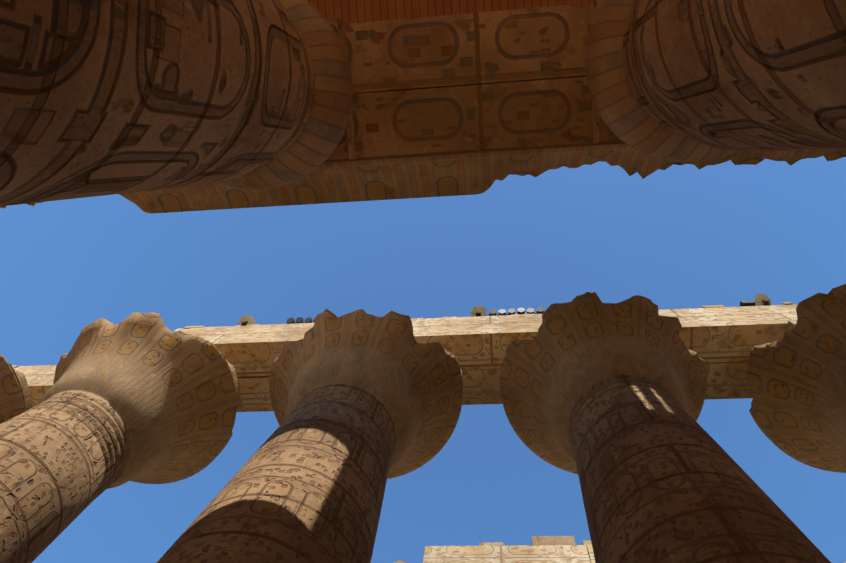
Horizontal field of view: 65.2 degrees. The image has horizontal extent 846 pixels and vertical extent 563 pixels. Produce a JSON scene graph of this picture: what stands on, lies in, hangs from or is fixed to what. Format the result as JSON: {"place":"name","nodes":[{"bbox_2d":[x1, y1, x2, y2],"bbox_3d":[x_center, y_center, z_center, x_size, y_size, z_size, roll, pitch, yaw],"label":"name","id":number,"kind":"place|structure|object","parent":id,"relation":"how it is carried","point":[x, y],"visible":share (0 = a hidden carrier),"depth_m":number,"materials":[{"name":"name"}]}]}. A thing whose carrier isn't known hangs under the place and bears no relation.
{"place":"outdoors","nodes":[
{"label":"outdoors","id":0,"kind":"place"},
{"bbox_2d":[0,0,355,205],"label":"column","id":1,"kind":"structure","parent":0,"point":[103,97],"depth_m":4.63,"materials":[{"name":"brown stone"}]},
{"bbox_2d":[0,3,845,213],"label":"architrave","id":2,"kind":"object","parent":1,"relation":"on","point":[464,104],"visible":0.31,"depth_m":10.88,"materials":[{"name":"stone"}]},
{"bbox_2d":[0,156,845,562],"label":"sky","id":3,"kind":"structure","parent":0,"point":[685,236],"materials":[{"name":"blue"}]},
{"bbox_2d":[307,0,592,23],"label":"ceiling","id":4,"kind":"structure","parent":0,"point":[350,11],"depth_m":11.67,"materials":[{"name":"brown stone"}]},
{"bbox_2d":[586,0,845,162],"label":"column","id":5,"kind":"structure","parent":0,"point":[689,81],"depth_m":5.24,"materials":[{"name":"brown stone"}]},
{"bbox_3d":[4.923,13.326,11.570,5.900,21.900,5.760,-3,-79,6],"label":"big column","id":6,"kind":"object","parent":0,"visible":0},
{"bbox_2d":[423,544,594,562],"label":"architrave","id":7,"kind":"object","parent":6,"relation":"on","point":[521,554],"visible":0.67,"depth_m":24.20,"materials":[{"name":"beige stone"}]},
{"bbox_2d":[479,536,591,546],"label":"blocks","id":8,"kind":"structure","parent":7,"relation":"on","point":[553,540],"depth_m":25.13,"materials":[{"name":"stone"}]},
{"bbox_3d":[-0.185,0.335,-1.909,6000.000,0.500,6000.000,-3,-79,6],"label":"ground","id":9,"kind":"structure","parent":0,"visible":0},
{"bbox_2d":[0,354,31,423],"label":"column","id":10,"kind":"structure","parent":9,"relation":"on","point":[15,398],"depth_m":20.84,"materials":[{"name":"stone"}]},
{"bbox_2d":[0,312,239,562],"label":"column","id":11,"kind":"structure","parent":9,"relation":"on","point":[147,398],"depth_m":17.55,"materials":[{"name":"stone"}]},
{"bbox_2d":[157,309,462,562],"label":"column","id":12,"kind":"structure","parent":9,"relation":"on","point":[365,406],"depth_m":13.95,"materials":[{"name":"stone"}]},
{"bbox_2d":[12,304,797,411],"bbox_3d":[1.966,2.595,22.204,52.976,2.444,2.393,-3,-79,6],"label":"architrave","id":13,"kind":"object","parent":12,"relation":"on","point":[722,342],"visible":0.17,"depth_m":21.14,"materials":[{"name":"beige stone"}]},
{"bbox_2d":[184,302,791,328],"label":"stone blocks","id":14,"kind":"structure","parent":13,"relation":"on","point":[708,306],"depth_m":23.03,"materials":[{"name":"beige stone"}]},
{"bbox_2d":[239,293,770,324],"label":"flood lights","id":15,"kind":"object","parent":14,"relation":"on","point":[760,299],"visible":0.56,"depth_m":23.21,"materials":[{"name":"grey metal"}]},
{"bbox_2d":[500,292,830,562],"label":"column","id":16,"kind":"structure","parent":9,"relation":"on","point":[603,401],"depth_m":13.11,"materials":[{"name":"stone"}]},
{"bbox_2d":[746,284,845,472],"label":"column","id":17,"kind":"structure","parent":9,"relation":"on","point":[796,378],"depth_m":17.78,"materials":[{"name":"stone"}]}
]}

